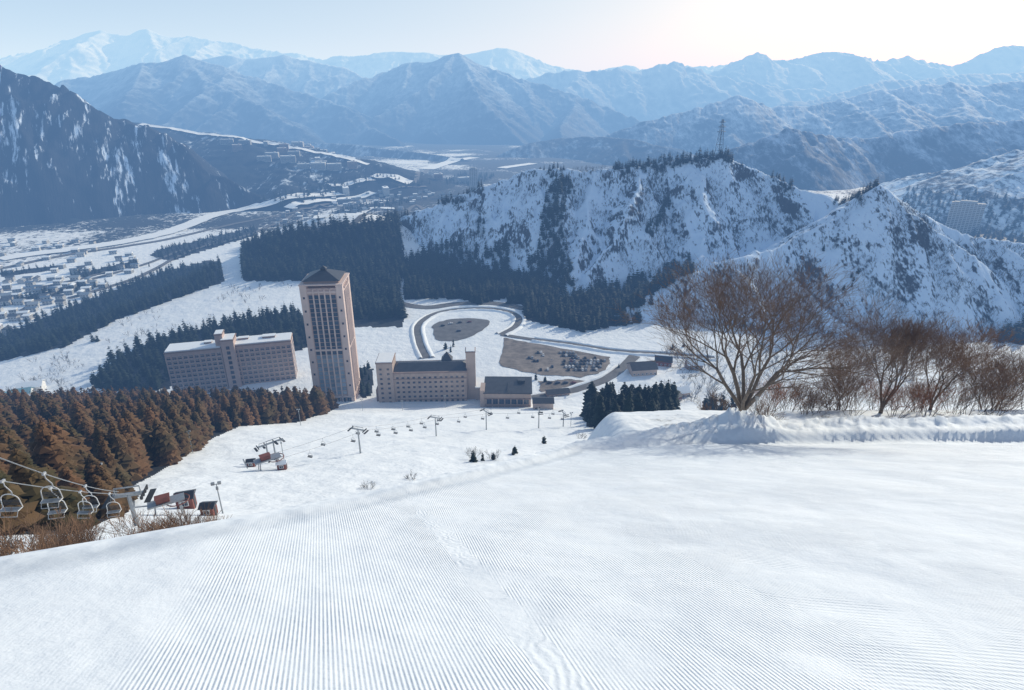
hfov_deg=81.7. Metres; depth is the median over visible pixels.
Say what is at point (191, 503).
operator hut
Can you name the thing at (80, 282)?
town house
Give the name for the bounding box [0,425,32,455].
conifer tree
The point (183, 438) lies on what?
conifer tree
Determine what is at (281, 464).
operator hut
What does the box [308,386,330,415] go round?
conifer tree
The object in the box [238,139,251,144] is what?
apartment building
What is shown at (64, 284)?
town house
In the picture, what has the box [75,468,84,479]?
conifer tree
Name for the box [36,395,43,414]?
conifer tree
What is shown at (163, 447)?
conifer tree
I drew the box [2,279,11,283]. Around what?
town house
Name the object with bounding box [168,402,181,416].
conifer tree
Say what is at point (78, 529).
shrub
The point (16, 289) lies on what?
town house
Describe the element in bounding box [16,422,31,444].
conifer tree
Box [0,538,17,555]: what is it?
shrub
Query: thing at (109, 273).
town house
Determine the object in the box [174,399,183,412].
conifer tree
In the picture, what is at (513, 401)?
window
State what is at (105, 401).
conifer tree
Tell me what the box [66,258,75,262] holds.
town house
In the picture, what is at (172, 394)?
conifer tree
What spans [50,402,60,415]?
conifer tree
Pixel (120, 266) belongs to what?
town house
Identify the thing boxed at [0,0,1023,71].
sky
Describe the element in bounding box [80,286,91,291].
town house
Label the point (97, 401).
conifer tree
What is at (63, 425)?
conifer tree
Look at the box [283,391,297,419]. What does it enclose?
conifer tree
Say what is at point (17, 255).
snow field
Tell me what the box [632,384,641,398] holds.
conifer tree
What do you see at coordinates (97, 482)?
conifer tree
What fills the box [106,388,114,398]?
conifer tree
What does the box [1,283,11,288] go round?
town house
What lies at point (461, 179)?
apartment building
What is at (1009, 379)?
shrub
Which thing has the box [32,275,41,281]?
town house
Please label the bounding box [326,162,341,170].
apartment building
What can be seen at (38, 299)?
road
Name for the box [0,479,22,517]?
lift chair
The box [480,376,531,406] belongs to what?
hotel annex
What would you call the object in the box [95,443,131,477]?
conifer tree
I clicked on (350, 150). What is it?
hill
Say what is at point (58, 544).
shrub
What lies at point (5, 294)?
town house
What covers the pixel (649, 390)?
conifer tree
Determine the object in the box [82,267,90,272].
town house
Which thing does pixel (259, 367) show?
window
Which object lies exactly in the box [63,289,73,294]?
town house
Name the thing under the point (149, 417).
conifer tree
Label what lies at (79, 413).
conifer tree
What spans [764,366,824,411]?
shrub
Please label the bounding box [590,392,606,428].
conifer tree
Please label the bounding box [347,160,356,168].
apartment building
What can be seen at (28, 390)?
lodge
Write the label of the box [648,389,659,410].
conifer tree
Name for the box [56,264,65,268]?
town house
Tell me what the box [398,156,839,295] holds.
hill
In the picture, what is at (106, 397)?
conifer tree
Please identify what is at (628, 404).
conifer tree
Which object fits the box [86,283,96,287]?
town house
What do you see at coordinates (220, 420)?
conifer woodland
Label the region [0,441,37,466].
conifer tree
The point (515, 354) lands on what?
car park
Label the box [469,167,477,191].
apartment tower
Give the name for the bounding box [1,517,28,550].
shrub
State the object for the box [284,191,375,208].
snow field
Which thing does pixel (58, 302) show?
town house
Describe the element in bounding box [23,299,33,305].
town house
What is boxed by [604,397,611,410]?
conifer tree
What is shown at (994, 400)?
shrub
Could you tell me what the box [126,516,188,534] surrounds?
shrub
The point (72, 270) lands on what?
town house
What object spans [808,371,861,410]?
shrub
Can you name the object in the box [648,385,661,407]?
conifer tree
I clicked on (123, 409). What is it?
conifer tree
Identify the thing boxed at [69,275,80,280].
town house
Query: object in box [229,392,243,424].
conifer tree
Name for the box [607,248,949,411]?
bare tree
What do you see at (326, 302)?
hotel tower
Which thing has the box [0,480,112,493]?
lift cable
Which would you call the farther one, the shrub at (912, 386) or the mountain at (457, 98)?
the mountain at (457, 98)
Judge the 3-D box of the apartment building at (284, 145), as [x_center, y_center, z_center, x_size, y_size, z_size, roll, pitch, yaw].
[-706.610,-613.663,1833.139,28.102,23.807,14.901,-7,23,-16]
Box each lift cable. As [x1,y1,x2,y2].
[0,457,118,491]
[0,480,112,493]
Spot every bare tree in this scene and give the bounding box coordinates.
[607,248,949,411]
[805,335,884,410]
[834,286,969,413]
[895,310,1023,409]
[937,342,1023,409]
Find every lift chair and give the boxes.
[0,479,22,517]
[40,471,62,508]
[47,487,67,518]
[77,490,93,517]
[82,484,99,511]
[106,492,121,516]
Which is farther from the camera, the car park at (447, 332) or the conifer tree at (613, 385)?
the car park at (447, 332)
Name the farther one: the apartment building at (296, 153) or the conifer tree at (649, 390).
the apartment building at (296, 153)
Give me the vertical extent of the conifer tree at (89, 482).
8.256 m
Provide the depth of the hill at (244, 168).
1699.55 m
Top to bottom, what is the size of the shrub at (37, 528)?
4.004 m
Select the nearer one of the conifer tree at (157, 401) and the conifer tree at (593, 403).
the conifer tree at (157, 401)
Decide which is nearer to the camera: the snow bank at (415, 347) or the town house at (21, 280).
the snow bank at (415, 347)
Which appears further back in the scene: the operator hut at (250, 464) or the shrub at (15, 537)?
the operator hut at (250, 464)
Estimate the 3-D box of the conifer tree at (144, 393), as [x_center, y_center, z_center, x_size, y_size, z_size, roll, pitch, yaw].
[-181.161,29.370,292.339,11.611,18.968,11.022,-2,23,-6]
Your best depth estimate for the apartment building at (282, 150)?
1804.38 m
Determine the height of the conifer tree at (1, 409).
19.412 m
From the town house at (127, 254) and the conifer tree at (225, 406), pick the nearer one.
the conifer tree at (225, 406)
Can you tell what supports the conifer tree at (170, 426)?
on the ground
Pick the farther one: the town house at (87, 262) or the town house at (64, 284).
the town house at (87, 262)
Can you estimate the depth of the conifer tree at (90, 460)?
112.11 m
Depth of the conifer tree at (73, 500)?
62.25 m
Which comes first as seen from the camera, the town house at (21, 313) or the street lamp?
the street lamp
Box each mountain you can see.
[0,29,321,84]
[55,55,406,146]
[202,55,363,98]
[316,48,727,79]
[322,53,638,144]
[526,45,1023,121]
[602,81,1023,154]
[772,72,1023,107]
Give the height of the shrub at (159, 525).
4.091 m
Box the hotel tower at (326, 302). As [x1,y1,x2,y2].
[298,266,360,401]
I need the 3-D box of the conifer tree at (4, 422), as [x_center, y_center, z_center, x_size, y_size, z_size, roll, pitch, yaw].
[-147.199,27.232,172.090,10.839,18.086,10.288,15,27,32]
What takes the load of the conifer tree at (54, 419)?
on the ground
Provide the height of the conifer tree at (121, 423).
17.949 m
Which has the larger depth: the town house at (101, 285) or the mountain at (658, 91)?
the mountain at (658, 91)
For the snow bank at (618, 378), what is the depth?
437.65 m
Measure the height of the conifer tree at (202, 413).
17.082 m
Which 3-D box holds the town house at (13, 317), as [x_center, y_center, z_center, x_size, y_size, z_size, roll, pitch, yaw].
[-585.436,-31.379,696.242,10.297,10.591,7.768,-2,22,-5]
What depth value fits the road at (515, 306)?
634.32 m
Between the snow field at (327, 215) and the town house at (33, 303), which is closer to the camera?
the town house at (33, 303)
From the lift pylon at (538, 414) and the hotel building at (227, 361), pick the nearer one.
the lift pylon at (538, 414)
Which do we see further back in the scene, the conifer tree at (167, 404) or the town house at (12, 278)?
the town house at (12, 278)
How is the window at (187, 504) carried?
in the operator hut at (191, 503)
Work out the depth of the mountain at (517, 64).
8250.04 m
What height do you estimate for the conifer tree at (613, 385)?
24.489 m
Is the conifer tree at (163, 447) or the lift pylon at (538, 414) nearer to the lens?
the conifer tree at (163, 447)
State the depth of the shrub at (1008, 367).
68.68 m
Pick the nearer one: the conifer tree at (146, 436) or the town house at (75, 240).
the conifer tree at (146, 436)
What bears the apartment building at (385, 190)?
on the hill at (244, 168)
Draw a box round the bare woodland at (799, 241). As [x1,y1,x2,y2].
[6,165,1023,402]
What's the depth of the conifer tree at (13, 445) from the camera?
99.71 m
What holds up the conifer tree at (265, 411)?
on the ground
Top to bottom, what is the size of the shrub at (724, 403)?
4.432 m
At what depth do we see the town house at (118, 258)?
962.10 m
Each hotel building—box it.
[163,329,297,392]
[375,347,484,401]
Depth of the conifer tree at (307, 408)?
302.79 m
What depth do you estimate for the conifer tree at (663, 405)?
257.47 m
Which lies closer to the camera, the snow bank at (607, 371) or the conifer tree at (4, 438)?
the conifer tree at (4, 438)
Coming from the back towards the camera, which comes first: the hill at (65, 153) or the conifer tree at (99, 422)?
the hill at (65, 153)
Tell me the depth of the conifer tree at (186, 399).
263.81 m
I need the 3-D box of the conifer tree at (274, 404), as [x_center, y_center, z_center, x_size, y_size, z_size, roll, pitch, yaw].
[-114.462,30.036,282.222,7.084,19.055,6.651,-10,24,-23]
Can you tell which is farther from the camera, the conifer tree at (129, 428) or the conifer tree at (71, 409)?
the conifer tree at (71, 409)
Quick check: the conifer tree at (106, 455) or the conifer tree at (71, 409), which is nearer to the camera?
the conifer tree at (106, 455)
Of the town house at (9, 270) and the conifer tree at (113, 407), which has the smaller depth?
the conifer tree at (113, 407)
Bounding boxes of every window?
[171,356,297,392]
[180,501,188,506]
[320,357,354,394]
[511,399,516,403]
[951,202,985,213]
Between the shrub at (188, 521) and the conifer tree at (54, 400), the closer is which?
the shrub at (188, 521)
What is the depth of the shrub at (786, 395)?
70.02 m
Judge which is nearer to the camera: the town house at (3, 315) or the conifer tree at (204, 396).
the conifer tree at (204, 396)
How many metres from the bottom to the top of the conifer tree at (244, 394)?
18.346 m
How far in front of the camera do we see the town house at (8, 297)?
760.15 m
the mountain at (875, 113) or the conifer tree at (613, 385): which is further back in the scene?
the mountain at (875, 113)
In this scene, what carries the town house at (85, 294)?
on the ground
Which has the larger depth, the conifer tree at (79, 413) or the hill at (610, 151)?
the hill at (610, 151)
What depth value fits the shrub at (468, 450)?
174.29 m
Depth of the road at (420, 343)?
568.77 m
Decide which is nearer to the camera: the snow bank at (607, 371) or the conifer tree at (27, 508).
the conifer tree at (27, 508)
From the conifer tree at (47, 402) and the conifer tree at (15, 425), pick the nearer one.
the conifer tree at (15, 425)
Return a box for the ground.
[0,142,1023,689]
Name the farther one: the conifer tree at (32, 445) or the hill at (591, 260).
the hill at (591, 260)
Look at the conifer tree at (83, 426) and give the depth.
163.43 m
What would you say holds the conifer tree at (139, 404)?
on the ground
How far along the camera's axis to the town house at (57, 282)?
833.09 m
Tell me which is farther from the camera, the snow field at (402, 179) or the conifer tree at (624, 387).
the snow field at (402, 179)
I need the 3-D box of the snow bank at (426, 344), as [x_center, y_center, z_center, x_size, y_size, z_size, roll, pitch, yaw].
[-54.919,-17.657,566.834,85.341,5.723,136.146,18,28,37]
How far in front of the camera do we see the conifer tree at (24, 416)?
206.69 m
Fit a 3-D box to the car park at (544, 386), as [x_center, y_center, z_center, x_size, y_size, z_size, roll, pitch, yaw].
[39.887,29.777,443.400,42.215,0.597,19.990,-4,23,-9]
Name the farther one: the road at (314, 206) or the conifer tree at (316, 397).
the road at (314, 206)
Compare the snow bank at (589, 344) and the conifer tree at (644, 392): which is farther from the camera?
the snow bank at (589, 344)
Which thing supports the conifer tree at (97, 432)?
on the ground
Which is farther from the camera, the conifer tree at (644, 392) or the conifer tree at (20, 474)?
the conifer tree at (644, 392)
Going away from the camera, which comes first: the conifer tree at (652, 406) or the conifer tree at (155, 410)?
the conifer tree at (155, 410)
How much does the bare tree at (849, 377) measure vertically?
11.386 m
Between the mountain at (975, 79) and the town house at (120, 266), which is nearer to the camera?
the town house at (120, 266)
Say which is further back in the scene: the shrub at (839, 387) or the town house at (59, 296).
the town house at (59, 296)
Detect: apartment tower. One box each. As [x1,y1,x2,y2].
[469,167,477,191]
[945,200,985,233]
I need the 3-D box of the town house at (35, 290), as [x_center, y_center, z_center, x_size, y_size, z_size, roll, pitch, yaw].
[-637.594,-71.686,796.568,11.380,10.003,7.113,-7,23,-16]
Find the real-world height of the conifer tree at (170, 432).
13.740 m
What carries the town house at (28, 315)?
on the ground
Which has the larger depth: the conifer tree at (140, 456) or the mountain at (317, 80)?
the mountain at (317, 80)
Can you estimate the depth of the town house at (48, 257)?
964.20 m
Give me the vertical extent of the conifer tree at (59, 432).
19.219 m
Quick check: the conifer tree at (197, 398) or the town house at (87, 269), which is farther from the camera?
the town house at (87, 269)
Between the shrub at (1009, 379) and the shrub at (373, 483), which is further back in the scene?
the shrub at (373, 483)
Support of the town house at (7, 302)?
on the ground
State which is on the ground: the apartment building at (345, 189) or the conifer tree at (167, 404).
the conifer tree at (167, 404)
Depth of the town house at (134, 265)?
921.55 m
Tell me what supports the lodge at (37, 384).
on the ground
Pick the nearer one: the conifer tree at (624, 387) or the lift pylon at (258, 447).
the lift pylon at (258, 447)
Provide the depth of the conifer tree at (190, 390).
309.73 m
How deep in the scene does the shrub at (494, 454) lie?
174.33 m
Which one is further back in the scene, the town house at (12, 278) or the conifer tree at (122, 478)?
the town house at (12, 278)
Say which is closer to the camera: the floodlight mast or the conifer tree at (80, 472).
the floodlight mast
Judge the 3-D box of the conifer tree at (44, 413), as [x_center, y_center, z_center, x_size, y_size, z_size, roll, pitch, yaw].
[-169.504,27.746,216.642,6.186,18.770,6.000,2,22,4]
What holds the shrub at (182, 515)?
on the ground
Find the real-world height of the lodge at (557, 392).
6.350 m
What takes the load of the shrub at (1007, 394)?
on the ground
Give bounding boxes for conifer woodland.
[0,147,1023,461]
[0,386,339,504]
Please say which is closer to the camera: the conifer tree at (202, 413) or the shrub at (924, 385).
the shrub at (924, 385)
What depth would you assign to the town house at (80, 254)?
986.99 m
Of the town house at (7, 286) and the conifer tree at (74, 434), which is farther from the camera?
the town house at (7, 286)
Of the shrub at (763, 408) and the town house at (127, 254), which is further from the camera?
the town house at (127, 254)
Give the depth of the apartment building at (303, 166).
1698.20 m
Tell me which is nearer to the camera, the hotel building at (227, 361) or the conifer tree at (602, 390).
the conifer tree at (602, 390)
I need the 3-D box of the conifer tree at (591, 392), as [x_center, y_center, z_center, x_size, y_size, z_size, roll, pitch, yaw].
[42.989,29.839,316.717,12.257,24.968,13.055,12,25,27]
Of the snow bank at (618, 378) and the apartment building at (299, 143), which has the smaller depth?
the snow bank at (618, 378)
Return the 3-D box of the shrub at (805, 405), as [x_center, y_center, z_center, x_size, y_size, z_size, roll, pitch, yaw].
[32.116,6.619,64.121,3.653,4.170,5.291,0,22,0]
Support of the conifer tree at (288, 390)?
on the ground
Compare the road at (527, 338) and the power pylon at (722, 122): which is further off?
the power pylon at (722, 122)
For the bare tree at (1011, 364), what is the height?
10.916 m
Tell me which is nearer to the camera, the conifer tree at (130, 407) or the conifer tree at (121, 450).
the conifer tree at (121, 450)
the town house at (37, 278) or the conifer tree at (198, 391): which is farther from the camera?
the town house at (37, 278)
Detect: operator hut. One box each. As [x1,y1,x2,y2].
[173,489,196,508]
[197,501,217,515]
[245,458,255,466]
[275,459,287,469]
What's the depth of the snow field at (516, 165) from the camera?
2366.44 m
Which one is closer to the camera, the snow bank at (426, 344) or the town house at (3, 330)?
the snow bank at (426, 344)
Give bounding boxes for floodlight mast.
[210,481,223,513]
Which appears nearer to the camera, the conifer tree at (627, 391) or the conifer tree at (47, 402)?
the conifer tree at (47, 402)
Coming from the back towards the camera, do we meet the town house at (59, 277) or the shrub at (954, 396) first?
the town house at (59, 277)
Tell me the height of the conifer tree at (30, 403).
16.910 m
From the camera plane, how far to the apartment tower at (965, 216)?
1163.58 m
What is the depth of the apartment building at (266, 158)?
1716.04 m
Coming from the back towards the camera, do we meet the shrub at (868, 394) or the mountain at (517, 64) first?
the mountain at (517, 64)
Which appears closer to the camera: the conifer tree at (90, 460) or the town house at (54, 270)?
the conifer tree at (90, 460)
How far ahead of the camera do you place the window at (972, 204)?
1157.66 m
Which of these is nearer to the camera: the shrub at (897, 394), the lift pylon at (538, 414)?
the shrub at (897, 394)
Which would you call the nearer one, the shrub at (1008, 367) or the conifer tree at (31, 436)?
the shrub at (1008, 367)
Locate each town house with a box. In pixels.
[0,292,11,298]
[0,299,11,305]
[0,312,7,318]
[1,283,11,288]
[1,325,12,334]
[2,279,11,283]
[2,295,13,301]
[3,268,13,273]
[5,275,15,281]
[7,238,15,242]
[7,314,20,321]
[8,307,17,313]
[10,241,17,245]
[11,287,23,292]
[11,293,21,298]
[12,299,25,304]
[15,261,23,266]
[16,278,25,283]
[16,310,29,317]
[22,276,32,280]
[22,313,33,320]
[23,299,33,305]
[24,281,35,286]
[24,286,35,292]
[24,306,38,311]
[27,301,39,307]
[31,246,40,250]
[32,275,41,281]
[32,288,42,294]
[39,295,51,300]
[41,255,50,259]
[41,299,54,304]
[46,275,56,280]
[47,286,58,292]
[50,268,58,272]
[52,280,62,284]
[54,294,65,299]
[54,299,66,305]
[55,244,63,248]
[55,276,64,279]
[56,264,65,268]
[62,282,70,287]
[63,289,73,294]
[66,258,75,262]
[67,283,76,288]
[69,268,77,273]
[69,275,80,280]
[70,248,79,252]
[71,239,79,242]
[76,252,84,256]
[76,280,87,285]
[76,289,84,296]
[79,292,91,298]
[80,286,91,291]
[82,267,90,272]
[84,260,92,265]
[84,276,91,282]
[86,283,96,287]
[98,283,107,287]
[105,271,112,276]
[108,250,116,254]
[114,256,122,260]
[116,264,124,268]
[123,269,133,273]
[124,252,132,256]
[130,263,138,267]
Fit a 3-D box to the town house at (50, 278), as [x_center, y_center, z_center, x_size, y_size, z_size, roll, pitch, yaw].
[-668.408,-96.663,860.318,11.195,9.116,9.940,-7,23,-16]
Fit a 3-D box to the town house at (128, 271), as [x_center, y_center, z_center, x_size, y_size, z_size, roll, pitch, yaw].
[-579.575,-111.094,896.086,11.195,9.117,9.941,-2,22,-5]
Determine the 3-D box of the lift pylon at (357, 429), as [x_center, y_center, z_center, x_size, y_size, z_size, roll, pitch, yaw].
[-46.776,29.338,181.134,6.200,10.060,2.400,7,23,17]
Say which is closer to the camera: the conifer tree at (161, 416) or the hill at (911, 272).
the conifer tree at (161, 416)
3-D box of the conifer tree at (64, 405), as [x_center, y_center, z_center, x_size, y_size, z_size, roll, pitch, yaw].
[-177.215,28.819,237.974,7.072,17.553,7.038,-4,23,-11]
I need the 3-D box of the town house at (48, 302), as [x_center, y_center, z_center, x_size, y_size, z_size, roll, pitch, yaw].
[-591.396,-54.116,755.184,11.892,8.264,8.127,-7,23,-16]
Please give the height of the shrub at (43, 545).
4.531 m
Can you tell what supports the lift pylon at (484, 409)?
on the ground
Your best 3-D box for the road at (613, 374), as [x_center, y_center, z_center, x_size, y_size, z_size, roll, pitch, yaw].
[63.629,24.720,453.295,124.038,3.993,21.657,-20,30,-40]
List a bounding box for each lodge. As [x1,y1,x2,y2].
[11,387,33,395]
[15,380,46,392]
[532,397,553,408]
[545,388,570,396]
[626,361,657,376]
[655,355,672,366]
[677,385,691,397]
[684,359,703,369]
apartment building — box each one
[219,138,233,144]
[231,143,242,151]
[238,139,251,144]
[256,155,271,161]
[264,151,279,157]
[277,147,286,154]
[279,143,288,150]
[280,155,295,162]
[287,150,300,155]
[291,141,303,146]
[297,163,309,168]
[310,162,326,169]
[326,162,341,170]
[337,197,351,203]
[342,185,349,195]
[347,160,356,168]
[382,185,389,195]
[434,173,442,180]
[457,176,468,183]
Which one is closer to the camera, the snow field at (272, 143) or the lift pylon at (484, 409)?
the lift pylon at (484, 409)
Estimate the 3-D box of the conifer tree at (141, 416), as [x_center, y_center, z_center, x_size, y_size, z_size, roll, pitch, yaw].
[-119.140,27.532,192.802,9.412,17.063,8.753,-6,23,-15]
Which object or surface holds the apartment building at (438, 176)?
on the hill at (244, 168)
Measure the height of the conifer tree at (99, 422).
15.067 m
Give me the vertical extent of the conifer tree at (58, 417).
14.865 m
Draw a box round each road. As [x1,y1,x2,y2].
[1,186,426,268]
[3,271,107,289]
[15,250,181,313]
[67,213,295,297]
[309,197,458,233]
[321,193,420,206]
[404,301,522,309]
[413,154,480,183]
[414,307,521,357]
[501,333,714,357]
[531,355,639,396]
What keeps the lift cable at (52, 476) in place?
attached to the lift pylon at (115, 495)
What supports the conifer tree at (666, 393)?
on the ground
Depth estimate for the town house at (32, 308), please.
726.85 m
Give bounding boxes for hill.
[0,65,264,227]
[60,122,455,224]
[273,140,469,161]
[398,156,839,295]
[496,136,693,165]
[614,185,1023,338]
[717,120,1023,190]
[879,149,1023,236]
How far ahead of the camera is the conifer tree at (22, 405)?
213.31 m
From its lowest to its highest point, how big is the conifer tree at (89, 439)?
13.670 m
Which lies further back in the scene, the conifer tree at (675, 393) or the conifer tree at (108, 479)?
the conifer tree at (675, 393)
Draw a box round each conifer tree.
[0,397,14,411]
[0,403,17,420]
[0,414,12,429]
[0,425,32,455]
[0,429,30,456]
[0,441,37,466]
[0,470,44,534]
[2,410,17,423]
[6,447,84,530]
[7,436,29,455]
[11,387,20,402]
[11,421,19,430]
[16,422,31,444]
[17,400,34,419]
[19,408,31,424]
[26,413,39,431]
[27,399,37,411]
[28,424,36,446]
[28,425,77,464]
[30,392,36,404]
[32,417,82,476]
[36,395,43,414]
[38,399,51,422]
[39,398,65,415]
[41,464,58,475]
[46,421,85,470]
[47,395,62,407]
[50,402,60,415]
[50,415,58,424]
[52,421,85,443]
[56,415,69,425]
[57,467,92,501]
[57,487,99,528]
[59,412,69,422]
[59,418,68,430]
[61,399,68,412]
[66,424,92,455]
[67,400,91,418]
[69,405,94,429]
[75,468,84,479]
[76,420,107,437]
[77,449,93,459]
[83,454,99,479]
[83,465,124,489]
[84,396,98,412]
[84,428,93,453]
[86,473,97,491]
[89,475,124,518]
[90,424,111,457]
[92,408,105,426]
[93,396,101,407]
[94,462,111,474]
[95,418,108,433]
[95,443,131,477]
[97,400,110,415]
[97,434,119,467]
[97,461,129,479]
[97,467,134,512]
[99,408,117,426]
[101,393,110,402]
[102,396,110,408]
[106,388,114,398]
[106,419,144,480]
[110,399,122,412]
[110,403,118,416]
[113,408,120,420]
[114,466,138,500]
[115,388,128,405]
[116,417,153,465]
[120,403,128,415]
[120,410,153,458]
[121,430,152,477]
[124,417,147,460]
[125,399,138,411]
[136,398,145,417]
[137,407,145,421]
[138,388,150,399]
[142,405,177,443]
[144,396,155,408]
[148,401,160,419]
[148,419,182,466]
[153,392,161,405]
[159,395,171,407]
[159,408,166,421]
[162,399,171,416]
[163,422,180,456]
[165,416,187,453]
[166,406,196,454]
[168,390,187,405]
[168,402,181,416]
[172,421,191,456]
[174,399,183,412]
[179,412,204,451]
[182,403,191,417]
[183,394,191,404]
[187,386,195,400]
[188,398,195,413]
[190,411,211,441]
[194,386,202,398]
[194,395,206,410]
[194,403,214,430]
[196,401,214,436]
[200,389,213,405]
[213,386,221,404]
[221,394,230,420]
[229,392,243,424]
[240,388,253,402]
[246,392,256,407]
[256,387,267,398]
[257,395,275,423]
[268,392,280,423]
[282,386,294,399]
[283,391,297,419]
[292,386,301,402]
[299,390,314,417]
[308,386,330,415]
[579,381,598,417]
[587,395,595,422]
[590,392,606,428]
[596,388,606,401]
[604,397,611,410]
[605,382,612,396]
[609,400,621,412]
[611,381,617,397]
[616,392,624,409]
[620,382,627,394]
[621,392,633,411]
[624,387,632,398]
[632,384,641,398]
[632,392,644,411]
[641,384,647,401]
[641,399,646,410]
[645,386,651,400]
[645,395,651,407]
[646,398,657,410]
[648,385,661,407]
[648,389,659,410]
[658,380,664,399]
[659,399,667,410]
[660,378,673,409]
[669,382,680,409]
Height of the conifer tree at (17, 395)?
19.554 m
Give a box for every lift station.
[133,492,189,513]
[243,452,283,470]
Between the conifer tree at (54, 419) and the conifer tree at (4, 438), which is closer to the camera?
the conifer tree at (4, 438)
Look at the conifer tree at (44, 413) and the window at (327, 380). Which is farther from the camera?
the window at (327, 380)
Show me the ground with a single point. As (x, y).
(688, 544)
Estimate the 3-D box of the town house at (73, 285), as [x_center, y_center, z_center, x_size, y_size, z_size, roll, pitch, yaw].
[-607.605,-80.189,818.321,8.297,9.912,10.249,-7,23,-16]
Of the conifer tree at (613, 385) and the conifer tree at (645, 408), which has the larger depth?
the conifer tree at (613, 385)
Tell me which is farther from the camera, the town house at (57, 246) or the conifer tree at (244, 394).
the town house at (57, 246)
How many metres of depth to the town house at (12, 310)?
717.51 m
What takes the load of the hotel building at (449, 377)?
on the ground
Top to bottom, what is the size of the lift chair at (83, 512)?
2.289 m
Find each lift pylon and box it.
[101,484,156,525]
[254,440,277,462]
[263,437,285,452]
[347,426,368,452]
[427,415,443,435]
[480,408,491,429]
[535,407,542,427]
[558,410,569,426]
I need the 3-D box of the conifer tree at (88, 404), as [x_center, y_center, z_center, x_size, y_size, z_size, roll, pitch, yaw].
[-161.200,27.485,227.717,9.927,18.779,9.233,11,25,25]
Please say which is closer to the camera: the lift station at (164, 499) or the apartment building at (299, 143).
the lift station at (164, 499)
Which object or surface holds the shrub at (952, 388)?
on the ground
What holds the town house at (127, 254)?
on the ground
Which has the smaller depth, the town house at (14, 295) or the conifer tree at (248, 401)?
the conifer tree at (248, 401)
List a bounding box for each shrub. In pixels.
[0,507,83,556]
[0,522,26,553]
[0,529,23,555]
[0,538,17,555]
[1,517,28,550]
[8,505,79,552]
[19,519,95,551]
[32,514,105,549]
[34,513,118,550]
[49,511,107,541]
[55,523,104,544]
[89,509,189,540]
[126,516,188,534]
[129,503,183,534]
[136,507,201,531]
[136,517,164,533]
[138,503,222,529]
[145,506,211,530]
[156,510,230,529]
[360,480,374,489]
[465,446,482,458]
[485,449,499,459]
[693,385,733,410]
[746,372,811,415]
[748,396,785,419]
[763,371,816,410]
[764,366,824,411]
[791,387,831,417]
[796,379,841,412]
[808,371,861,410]
[828,377,894,414]
[854,379,912,409]
[866,373,946,409]
[869,377,934,417]
[896,374,943,412]
[905,380,976,416]
[920,371,991,409]
[929,365,1009,413]
[945,371,1018,414]
[963,363,1018,411]
[970,374,1023,414]
[975,354,1023,411]
[986,345,1023,409]
[998,356,1023,385]
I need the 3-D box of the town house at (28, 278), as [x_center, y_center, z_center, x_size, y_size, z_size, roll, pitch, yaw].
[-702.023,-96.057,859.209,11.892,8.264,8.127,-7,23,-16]
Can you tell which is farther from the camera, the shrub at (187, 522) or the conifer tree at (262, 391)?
the conifer tree at (262, 391)
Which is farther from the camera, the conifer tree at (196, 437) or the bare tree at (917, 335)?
the conifer tree at (196, 437)
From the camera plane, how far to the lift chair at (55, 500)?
37.04 m
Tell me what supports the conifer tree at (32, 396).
on the ground
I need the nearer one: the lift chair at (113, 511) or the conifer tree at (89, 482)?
the lift chair at (113, 511)
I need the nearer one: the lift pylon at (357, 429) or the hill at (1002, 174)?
the lift pylon at (357, 429)
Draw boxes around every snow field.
[0,248,68,259]
[62,191,344,250]
[139,123,369,164]
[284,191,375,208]
[313,207,394,217]
[329,177,373,185]
[372,173,412,183]
[420,157,477,168]
[497,163,537,167]
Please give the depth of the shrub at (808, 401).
64.75 m
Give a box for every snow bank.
[409,306,526,358]
[421,308,515,356]
[531,340,714,360]
[531,364,617,396]
[535,337,713,355]
[554,369,628,399]
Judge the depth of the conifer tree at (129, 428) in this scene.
147.21 m
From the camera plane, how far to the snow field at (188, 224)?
1259.50 m
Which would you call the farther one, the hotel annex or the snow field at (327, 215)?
the snow field at (327, 215)
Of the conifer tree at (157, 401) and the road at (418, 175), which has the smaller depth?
the conifer tree at (157, 401)
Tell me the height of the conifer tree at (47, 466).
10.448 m
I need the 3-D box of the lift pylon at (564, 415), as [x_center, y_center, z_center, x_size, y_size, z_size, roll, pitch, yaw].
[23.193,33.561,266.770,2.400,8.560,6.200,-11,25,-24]
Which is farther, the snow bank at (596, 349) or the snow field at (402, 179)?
the snow field at (402, 179)
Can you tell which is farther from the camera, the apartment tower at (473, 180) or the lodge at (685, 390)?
the apartment tower at (473, 180)
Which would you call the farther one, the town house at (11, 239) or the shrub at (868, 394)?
the town house at (11, 239)
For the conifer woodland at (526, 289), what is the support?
on the ground
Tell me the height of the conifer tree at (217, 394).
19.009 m
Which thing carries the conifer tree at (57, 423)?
on the ground
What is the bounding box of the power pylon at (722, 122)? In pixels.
[714,119,725,154]
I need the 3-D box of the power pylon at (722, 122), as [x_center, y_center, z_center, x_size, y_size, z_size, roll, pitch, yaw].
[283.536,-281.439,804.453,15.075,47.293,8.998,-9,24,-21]
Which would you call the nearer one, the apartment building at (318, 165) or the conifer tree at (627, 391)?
the conifer tree at (627, 391)
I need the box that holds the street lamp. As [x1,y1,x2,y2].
[754,396,758,414]
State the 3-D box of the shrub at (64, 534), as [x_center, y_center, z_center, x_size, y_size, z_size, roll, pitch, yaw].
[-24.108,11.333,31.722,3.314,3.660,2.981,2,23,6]
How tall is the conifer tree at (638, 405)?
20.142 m
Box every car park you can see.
[432,318,489,340]
[499,338,609,376]
[538,379,583,391]

